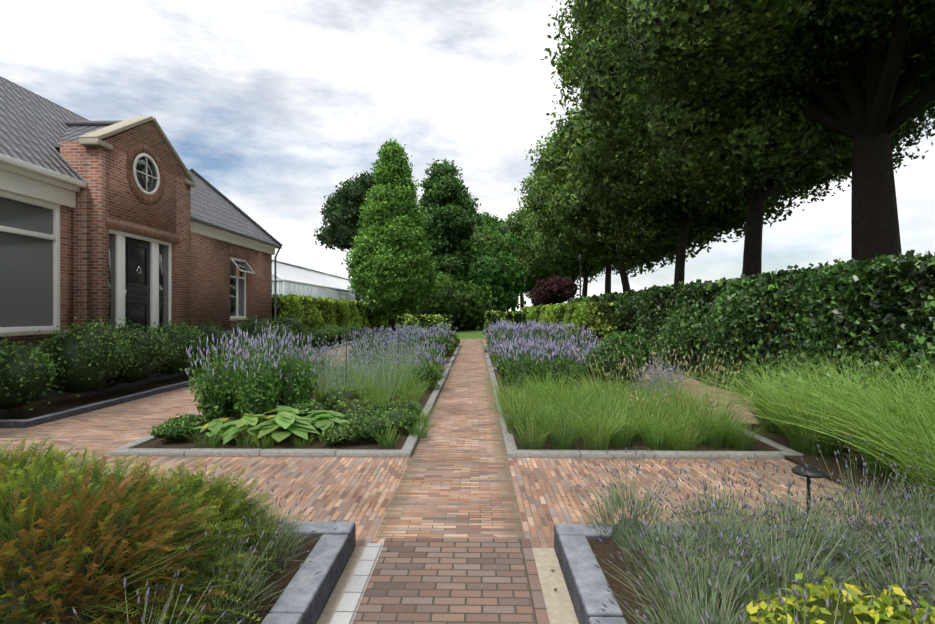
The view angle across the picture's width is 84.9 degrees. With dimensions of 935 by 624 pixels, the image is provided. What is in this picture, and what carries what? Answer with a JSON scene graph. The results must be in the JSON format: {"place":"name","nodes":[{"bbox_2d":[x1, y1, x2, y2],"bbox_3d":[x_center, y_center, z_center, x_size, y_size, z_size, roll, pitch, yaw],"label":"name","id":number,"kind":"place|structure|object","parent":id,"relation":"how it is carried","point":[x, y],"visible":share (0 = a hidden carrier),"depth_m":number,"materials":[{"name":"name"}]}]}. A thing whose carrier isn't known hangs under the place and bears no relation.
{"place":"outdoors","nodes":[
{"label":"outdoors","id":0,"kind":"place"},
{"bbox_2d":[1,330,232,400],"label":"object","id":1,"kind":"structure","parent":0,"point":[109,385],"depth_m":11.44,"materials":[{"name":"brown soil"}]},
{"bbox_2d":[0,344,351,455],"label":"path paving","id":2,"kind":"structure","parent":0,"point":[101,430],"depth_m":8.06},
{"bbox_2d":[0,338,361,419],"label":"bed soil","id":3,"kind":"structure","parent":0,"point":[64,402],"depth_m":10.27,"materials":[{"name":"brown soil"}]},
{"bbox_2d":[272,294,388,351],"bbox_3d":[-8.096,0.498,37.142,1.368,2.848,30.029,0,0,1],"label":"beech hedge","id":4,"kind":"object","parent":3,"relation":"on","point":[323,310],"depth_m":28.85,"materials":[{"name":"green plant"}]},
{"bbox_2d":[172,538,319,623],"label":"bed soil","id":5,"kind":"structure","parent":0,"point":[290,565],"depth_m":3.10,"materials":[{"name":"brown soil"}]},
{"bbox_2d":[272,259,354,299],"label":"greenhouse frame","id":6,"kind":"object","parent":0,"point":[303,283],"visible":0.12,"depth_m":71.58,"materials":[{"name":"grey metal"}]},
{"bbox_2d":[272,261,351,290],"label":"greenhouse roof","id":7,"kind":"structure","parent":6,"relation":"attached to","point":[296,273],"depth_m":73.15,"materials":[{"name":"glass"}]},
{"bbox_2d":[272,274,362,300],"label":"greenhouse walls","id":8,"kind":"structure","parent":0,"point":[312,291],"depth_m":64.19,"materials":[{"name":"clear glass"}]},
{"bbox_2d":[356,323,490,338],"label":"lawn","id":9,"kind":"structure","parent":0,"point":[477,333],"depth_m":40.74,"materials":[{"name":"green plant"}]},
{"bbox_2d":[341,137,440,334],"bbox_3d":[-5.957,-5.850,39.826,7.554,15.293,7.371,0,0,1],"label":"conical tree","id":10,"kind":"object","parent":9,"relation":"on","point":[409,224],"depth_m":38.44,"materials":[{"name":"green plant"}]},
{"bbox_2d":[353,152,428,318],"bbox_3d":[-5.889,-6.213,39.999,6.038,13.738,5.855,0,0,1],"label":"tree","id":11,"kind":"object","parent":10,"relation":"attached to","point":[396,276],"visible":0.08,"depth_m":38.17,"materials":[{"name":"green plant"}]},
{"bbox_2d":[395,313,452,335],"bbox_3d":[-3.088,0.972,37.047,4.155,1.836,1.996,0,0,1],"label":"shrub","id":12,"kind":"object","parent":9,"relation":"on","point":[446,319],"depth_m":36.41,"materials":[{"name":"green plant"}]},
{"bbox_2d":[418,158,483,283],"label":"ash tree","id":13,"kind":"object","parent":9,"relation":"on","point":[452,203],"visible":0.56,"depth_m":53.87,"materials":[{"name":"green plant"}]},
{"bbox_2d":[407,275,497,330],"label":"tree","id":14,"kind":"object","parent":9,"relation":"on","point":[471,289],"depth_m":47.36,"materials":[{"name":"green plant"}]},
{"bbox_2d":[423,288,483,326],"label":"tree crown","id":15,"kind":"object","parent":14,"relation":"attached to","point":[452,297],"visible":0.17,"depth_m":47.22},
{"bbox_2d":[459,245,530,327],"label":"tree","id":16,"kind":"object","parent":9,"relation":"on","point":[514,270],"depth_m":55.01,"materials":[{"name":"green plant"}]},
{"bbox_2d":[462,255,517,310],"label":"tree","id":17,"kind":"object","parent":16,"relation":"attached to","point":[484,272],"visible":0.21,"depth_m":54.66,"materials":[{"name":"green plant"}]},
{"bbox_2d":[469,224,521,322],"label":"tree","id":18,"kind":"object","parent":9,"relation":"on","point":[504,243],"depth_m":66.29,"materials":[{"name":"green plant"}]},
{"bbox_2d":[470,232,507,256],"bbox_3d":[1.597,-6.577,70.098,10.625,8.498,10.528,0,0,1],"label":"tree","id":19,"kind":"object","parent":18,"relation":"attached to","point":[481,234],"visible":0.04,"depth_m":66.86,"materials":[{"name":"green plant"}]},
{"bbox_2d":[483,310,527,334],"bbox_3d":[3.066,0.882,40.740,3.724,2.045,2.450,0,0,1],"label":"hedge","id":20,"kind":"object","parent":9,"relation":"on","point":[505,314],"depth_m":39.93,"materials":[{"name":"green plant"}]},
{"bbox_2d":[488,232,541,311],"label":"tree","id":21,"kind":"object","parent":9,"relation":"on","point":[512,239],"depth_m":70.53,"materials":[{"name":"green plant"}]},
{"bbox_2d":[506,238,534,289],"bbox_3d":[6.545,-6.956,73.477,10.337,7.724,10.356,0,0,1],"label":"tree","id":22,"kind":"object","parent":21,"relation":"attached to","point":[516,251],"visible":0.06,"depth_m":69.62,"materials":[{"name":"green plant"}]},
{"bbox_2d":[503,205,578,285],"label":"oak","id":23,"kind":"object","parent":9,"relation":"on","point":[540,272],"depth_m":63.83,"materials":[{"name":"green plant"}]},
{"bbox_2d":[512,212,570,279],"bbox_3d":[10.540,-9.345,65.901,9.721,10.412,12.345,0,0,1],"label":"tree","id":24,"kind":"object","parent":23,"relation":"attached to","point":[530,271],"visible":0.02,"depth_m":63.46,"materials":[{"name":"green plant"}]},
{"bbox_2d":[527,274,581,306],"bbox_3d":[6.261,-0.482,36.733,3.821,4.574,3.456,0,0,1],"label":"purple tree","id":25,"kind":"object","parent":9,"relation":"on","point":[534,297],"depth_m":35.87,"materials":[{"name":"purple plant"}]},
{"bbox_2d":[536,281,574,304],"bbox_3d":[6.203,-1.458,36.740,2.846,2.026,2.499,0,0,1],"label":"purple tree crown","id":26,"kind":"object","parent":25,"relation":"attached to","point":[559,291],"visible":0.25,"depth_m":35.78},
{"bbox_2d":[517,163,605,295],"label":"oak","id":27,"kind":"object","parent":9,"relation":"on","point":[527,233],"depth_m":53.96,"materials":[{"name":"green plant"}]},
{"bbox_2d":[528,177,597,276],"bbox_3d":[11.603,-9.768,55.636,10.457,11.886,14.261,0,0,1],"label":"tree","id":28,"kind":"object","parent":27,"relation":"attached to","point":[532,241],"depth_m":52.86,"materials":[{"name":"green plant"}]},
{"bbox_2d":[514,93,637,293],"bbox_3d":[10.588,-8.004,39.988,14.013,19.648,16.274,0,0,1],"label":"oak","id":29,"kind":"object","parent":9,"relation":"on","point":[546,229],"depth_m":39.39,"materials":[{"name":"green plant"}]},
{"bbox_2d":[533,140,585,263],"bbox_3d":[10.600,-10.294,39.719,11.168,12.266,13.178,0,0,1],"label":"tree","id":30,"kind":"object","parent":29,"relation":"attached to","point":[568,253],"visible":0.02,"depth_m":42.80,"materials":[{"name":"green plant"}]},
{"bbox_2d":[523,172,656,296],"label":"oak","id":31,"kind":"object","parent":9,"relation":"on","point":[537,239],"depth_m":46.84,"materials":[{"name":"green plant"}]},
{"bbox_2d":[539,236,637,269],"bbox_3d":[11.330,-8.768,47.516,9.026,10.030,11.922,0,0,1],"label":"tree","id":32,"kind":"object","parent":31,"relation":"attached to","point":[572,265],"visible":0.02,"depth_m":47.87,"materials":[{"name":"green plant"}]},
{"bbox_2d":[375,339,523,538],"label":"brick path","id":33,"kind":"structure","parent":0,"point":[442,481],"depth_m":5.66,"materials":[{"name":"brown brick"}]},
{"bbox_2d":[0,339,931,547],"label":"paving base","id":34,"kind":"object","parent":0,"point":[358,495],"depth_m":5.34,"materials":[{"name":"brown brick"}]},
{"bbox_2d":[0,338,365,427],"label":"bed kerb","id":35,"kind":"structure","parent":34,"relation":"on","point":[27,423],"depth_m":9.20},
{"bbox_2d":[110,368,449,457],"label":"bed kerb","id":36,"kind":"structure","parent":34,"relation":"on","point":[408,448],"depth_m":6.35,"materials":[{"name":"concrete"}]},
{"bbox_2d":[135,369,444,449],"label":"bed soil","id":37,"kind":"structure","parent":36,"relation":"in","point":[190,443],"depth_m":6.88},
{"bbox_2d":[346,326,398,383],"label":"plant stakes","id":38,"kind":"object","parent":37,"relation":"on","point":[346,350],"visible":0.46,"depth_m":10.53,"materials":[{"name":"black metal"}]},
{"bbox_2d":[338,345,460,366],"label":"bed kerb","id":39,"kind":"structure","parent":34,"relation":"on","point":[452,359],"depth_m":18.57,"materials":[{"name":"concrete"}]},
{"bbox_2d":[349,346,456,364],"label":"bed soil","id":40,"kind":"structure","parent":39,"relation":"in","point":[447,358],"depth_m":19.32,"materials":[{"name":"brown soil"}]},
{"bbox_2d":[316,547,578,623],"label":"sand paving","id":41,"kind":"structure","parent":34,"relation":"on","point":[559,606],"depth_m":3.31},
{"bbox_2d":[330,543,383,623],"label":"granite paving","id":42,"kind":"structure","parent":41,"relation":"on","point":[347,607],"depth_m":3.32,"materials":[{"name":"grey stone"}]},
{"bbox_2d":[352,538,534,623],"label":"path paving","id":43,"kind":"structure","parent":41,"relation":"on","point":[470,581],"depth_m":3.35,"materials":[{"name":"brown brick"}]},
{"bbox_2d":[483,345,572,366],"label":"bed kerb","id":44,"kind":"structure","parent":34,"relation":"on","point":[489,363],"depth_m":18.21,"materials":[{"name":"concrete"}]},
{"bbox_2d":[487,347,573,364],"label":"bed soil","id":45,"kind":"structure","parent":44,"relation":"in","point":[492,362],"depth_m":18.14,"materials":[{"name":"brown soil"}]},
{"bbox_2d":[259,521,897,623],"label":"garden edging","id":46,"kind":"object","parent":34,"relation":"on","point":[305,601],"visible":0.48,"depth_m":3.18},
{"bbox_2d":[489,368,802,458],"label":"bed kerb","id":47,"kind":"structure","parent":34,"relation":"on","point":[512,451],"depth_m":6.27,"materials":[{"name":"concrete"}]},
{"bbox_2d":[493,369,771,450],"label":"bed soil","id":48,"kind":"structure","parent":47,"relation":"in","point":[638,445],"depth_m":6.68,"materials":[{"name":"brown soil"}]},
{"bbox_2d":[0,0,934,311],"label":"sky","id":49,"kind":"structure","parent":0,"point":[276,104],"materials":[{"name":"white"}]},
{"bbox_2d":[481,216,507,231],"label":"tree","id":50,"kind":"object","parent":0,"point":[496,226],"depth_m":88.33,"materials":[{"name":"green plant"}]},
{"bbox_2d":[641,369,805,423],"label":"gravel path","id":51,"kind":"structure","parent":0,"point":[694,381],"depth_m":10.70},
{"bbox_2d":[636,268,792,398],"bbox_3d":[6.381,0.470,13.788,1.343,2.776,8.160,0,0,1],"label":"ivy hedge","id":52,"kind":"object","parent":51,"relation":"on","point":[686,320],"depth_m":12.09,"materials":[{"name":"green plant"}]},
{"bbox_2d":[767,249,934,436],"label":"ivy hedge","id":53,"kind":"object","parent":51,"relation":"on","point":[806,309],"depth_m":7.65,"materials":[{"name":"green plant"}]},
{"bbox_2d":[588,540,934,623],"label":"bed soil","id":54,"kind":"structure","parent":0,"point":[601,550],"depth_m":3.15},
{"bbox_2d":[791,465,826,541],"bbox_3d":[2.397,1.358,3.594,0.210,0.557,0.210,0,0,1],"label":"garden light","id":55,"kind":"object","parent":54,"relation":"on","point":[813,472],"visible":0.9,"depth_m":3.56,"materials":[{"name":"black metal"}]},
{"bbox_2d":[729,423,934,523],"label":"soil bed","id":56,"kind":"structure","parent":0,"point":[831,464],"depth_m":5.86,"materials":[{"name":"brown soil"}]},
{"label":"ground","id":57,"kind":"structure","parent":0,"visible":0},
{"bbox_2d":[0,142,271,347],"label":"house walls","id":58,"kind":"structure","parent":57,"relation":"on","point":[200,278],"depth_m":11.97,"materials":[{"name":"red brick"}]},
{"bbox_2d":[0,190,59,332],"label":"window frame","id":59,"kind":"object","parent":58,"relation":"attached to","point":[55,236],"visible":0.73,"depth_m":10.60,"materials":[{"name":"white paint"}]},
{"bbox_2d":[0,197,52,326],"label":"window glass","id":60,"kind":"object","parent":59,"relation":"attached to","point":[26,281],"visible":1,"depth_m":10.06,"materials":[{"name":"grey dark glass"}]},
{"bbox_2d":[0,318,249,336],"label":"window sills","id":61,"kind":"structure","parent":58,"relation":"attached to","point":[25,333],"depth_m":10.04,"materials":[{"name":"stone"}]},
{"bbox_2d":[0,76,277,244],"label":"house roof","id":62,"kind":"structure","parent":58,"relation":"on","point":[35,129],"depth_m":11.78,"materials":[{"name":"grey tile"}]},
{"bbox_2d":[64,120,282,246],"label":"house roof ridges","id":63,"kind":"object","parent":62,"relation":"on","point":[96,123],"visible":0.48,"depth_m":19.97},
{"bbox_2d":[0,154,277,254],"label":"roof fascia","id":64,"kind":"structure","parent":58,"relation":"attached to","point":[23,178],"depth_m":10.38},
{"bbox_2d":[109,229,171,329],"bbox_3d":[-8.106,-0.613,12.647,0.090,2.540,2.550,0,0,1],"label":"door frame","id":65,"kind":"object","parent":58,"relation":"attached to","point":[120,236],"visible":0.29,"depth_m":13.08,"materials":[{"name":"white wood"}]},
{"bbox_2d":[125,237,149,331],"bbox_3d":[-8.133,-0.598,12.572,0.060,2.384,1.014,0,0,1],"label":"door leaf","id":66,"kind":"object","parent":65,"relation":"in","point":[137,296],"visible":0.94,"depth_m":12.57,"materials":[{"name":"black wood"}]},
{"bbox_2d":[109,233,167,328],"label":"door sidelights","id":67,"kind":"object","parent":65,"relation":"in","point":[163,282],"visible":0.43,"depth_m":13.49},
{"bbox_2d":[125,143,164,204],"bbox_3d":[-7.964,-3.393,12.640,0.075,1.480,1.480,0,0,1],"label":"brick window surround","id":68,"kind":"object","parent":58,"relation":"attached to","point":[134,151],"visible":0.67,"depth_m":12.47,"materials":[{"name":"brown brick"}]},
{"bbox_2d":[133,153,159,195],"bbox_3d":[-7.930,-3.393,12.639,0.037,1.010,1.010,0,0,1],"label":"round window frame","id":69,"kind":"object","parent":68,"relation":"in","point":[150,158],"visible":0.94,"depth_m":12.62,"materials":[{"name":"white wood"}]},
{"bbox_2d":[136,157,156,191],"bbox_3d":[-7.947,-3.393,12.639,0.006,0.860,0.860,0,0,1],"label":"window glass","id":70,"kind":"object","parent":69,"relation":"in","point":[141,177],"visible":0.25,"depth_m":12.62,"materials":[{"name":"glass"}]},
{"bbox_2d":[102,120,188,179],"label":"gable wall","id":71,"kind":"structure","parent":58,"relation":"attached to","point":[146,133],"depth_m":12.78,"materials":[{"name":"brown brick"}]},
{"bbox_2d":[79,116,195,186],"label":"gable trim","id":72,"kind":"structure","parent":71,"relation":"on","point":[94,138],"depth_m":11.96,"materials":[{"name":"beige paint"}]},
{"bbox_2d":[106,216,248,259],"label":"house lintels","id":73,"kind":"object","parent":58,"relation":"attached to","point":[111,222],"visible":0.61,"depth_m":12.69,"materials":[{"name":"red brick"}]},
{"bbox_2d":[191,216,281,319],"bbox_3d":[-8.251,-0.528,18.550,0.238,4.650,7.350,0,0,1],"label":"gutter downpipe","id":74,"kind":"object","parent":58,"relation":"attached to","point":[198,220],"visible":0.71,"depth_m":19.22,"materials":[{"name":"grey metal"}]},
{"bbox_2d":[230,256,245,318],"bbox_3d":[-8.536,-0.878,18.905,0.101,2.230,1.350,0,0,1],"label":"window frame","id":75,"kind":"object","parent":58,"relation":"attached to","point":[237,278],"visible":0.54,"depth_m":18.95,"materials":[{"name":"white paint"}]},
{"bbox_2d":[230,259,235,275],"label":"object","id":76,"kind":"structure","parent":75,"relation":"attached to","point":[232,269],"depth_m":19.40,"materials":[{"name":"grey glass"}]},
{"bbox_2d":[230,278,243,315],"bbox_3d":[-8.543,-0.542,18.905,0.005,1.396,1.190,0,0,1],"label":"window glass","id":77,"kind":"object","parent":75,"relation":"attached to","point":[233,297],"visible":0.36,"depth_m":18.83,"materials":[{"name":"grey glass"}]},
{"bbox_2d":[230,258,254,273],"bbox_3d":[-8.287,-1.692,18.901,0.397,0.492,1.190,0,0,1],"label":"open window sash","id":78,"kind":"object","parent":75,"relation":"attached to","point":[243,266],"depth_m":18.89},
{"bbox_2d":[313,170,375,300],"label":"tree","id":79,"kind":"object","parent":57,"relation":"on","point":[338,194],"depth_m":70.70,"materials":[{"name":"green plant"}]},
{"bbox_2d":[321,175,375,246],"bbox_3d":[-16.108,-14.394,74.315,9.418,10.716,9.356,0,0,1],"label":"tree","id":80,"kind":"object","parent":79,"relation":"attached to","point":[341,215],"visible":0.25,"depth_m":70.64,"materials":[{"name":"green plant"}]},
{"bbox_2d":[0,313,934,623],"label":"garden plants","id":81,"kind":"object","parent":57,"relation":"on","point":[84,539],"depth_m":3.69,"materials":[{"name":"green plant"}]},
{"bbox_2d":[474,212,499,236],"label":"tree","id":82,"kind":"object","parent":57,"relation":"on","point":[487,227],"visible":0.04,"depth_m":82.40,"materials":[{"name":"green plant"}]},
{"bbox_2d":[480,211,507,310],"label":"tree","id":83,"kind":"object","parent":57,"relation":"on","point":[499,222],"depth_m":90.72,"materials":[{"name":"green plant"}]},
{"bbox_2d":[496,222,523,308],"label":"tree","id":84,"kind":"object","parent":57,"relation":"on","point":[503,229],"depth_m":85.93,"materials":[{"name":"green plant"}]},
{"bbox_2d":[520,300,616,345],"bbox_3d":[5.076,0.691,32.265,1.447,2.437,27.365,0,0,1],"label":"beech hedge","id":85,"kind":"object","parent":57,"relation":"on","point":[573,313],"depth_m":20.01,"materials":[{"name":"green plant"}]},
{"bbox_2d":[578,254,582,297],"bbox_3d":[7.078,-0.928,32.069,0.304,5.450,0.320,0,0,1],"label":"lamp post","id":86,"kind":"object","parent":57,"relation":"on","point":[580,258],"visible":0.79,"depth_m":32.02,"materials":[{"name":"black metal"}]},
{"bbox_2d":[567,289,647,337],"bbox_3d":[6.552,0.478,24.864,1.441,2.861,14.340,0,0,1],"label":"ivy hedge","id":87,"kind":"object","parent":57,"relation":"on","point":[627,318],"depth_m":19.73,"materials":[{"name":"green plant"}]},
{"bbox_2d":[540,102,730,291],"bbox_3d":[11.067,-6.156,32.855,12.717,15.931,15.775,0,0,1],"label":"tree","id":88,"kind":"object","parent":57,"relation":"on","point":[583,218],"depth_m":31.28,"materials":[{"name":"green plant"}]},
{"bbox_2d":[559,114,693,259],"bbox_3d":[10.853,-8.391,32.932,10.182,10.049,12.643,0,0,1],"label":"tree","id":89,"kind":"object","parent":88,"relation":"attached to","point":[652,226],"visible":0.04,"depth_m":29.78,"materials":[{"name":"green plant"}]},
{"bbox_2d":[541,14,806,285],"bbox_3d":[10.911,-7.961,26.009,14.195,19.563,16.752,0,0,1],"label":"tree","id":90,"kind":"object","parent":57,"relation":"on","point":[593,187],"depth_m":25.11,"materials":[{"name":"green plant"}]},
{"bbox_2d":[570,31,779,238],"bbox_3d":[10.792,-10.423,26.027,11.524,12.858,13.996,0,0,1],"label":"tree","id":91,"kind":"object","parent":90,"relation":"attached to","point":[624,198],"visible":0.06,"depth_m":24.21,"materials":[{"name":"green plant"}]},
{"bbox_2d":[546,0,934,276],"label":"tree","id":92,"kind":"object","parent":57,"relation":"on","point":[633,132],"depth_m":17.44,"materials":[{"name":"green plant"}]},
{"bbox_2d":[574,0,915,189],"bbox_3d":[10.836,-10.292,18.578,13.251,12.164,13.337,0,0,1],"label":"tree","id":93,"kind":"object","parent":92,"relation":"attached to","point":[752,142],"visible":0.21,"depth_m":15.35,"materials":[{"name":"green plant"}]},
{"bbox_2d":[569,0,934,261],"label":"tree","id":94,"kind":"object","parent":57,"relation":"on","point":[649,74],"depth_m":12.37,"materials":[{"name":"green plant"}]},
{"bbox_2d":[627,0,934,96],"bbox_3d":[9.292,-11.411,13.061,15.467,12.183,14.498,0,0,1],"label":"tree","id":95,"kind":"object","parent":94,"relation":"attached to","point":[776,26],"visible":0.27,"depth_m":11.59,"materials":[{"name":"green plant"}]}
]}

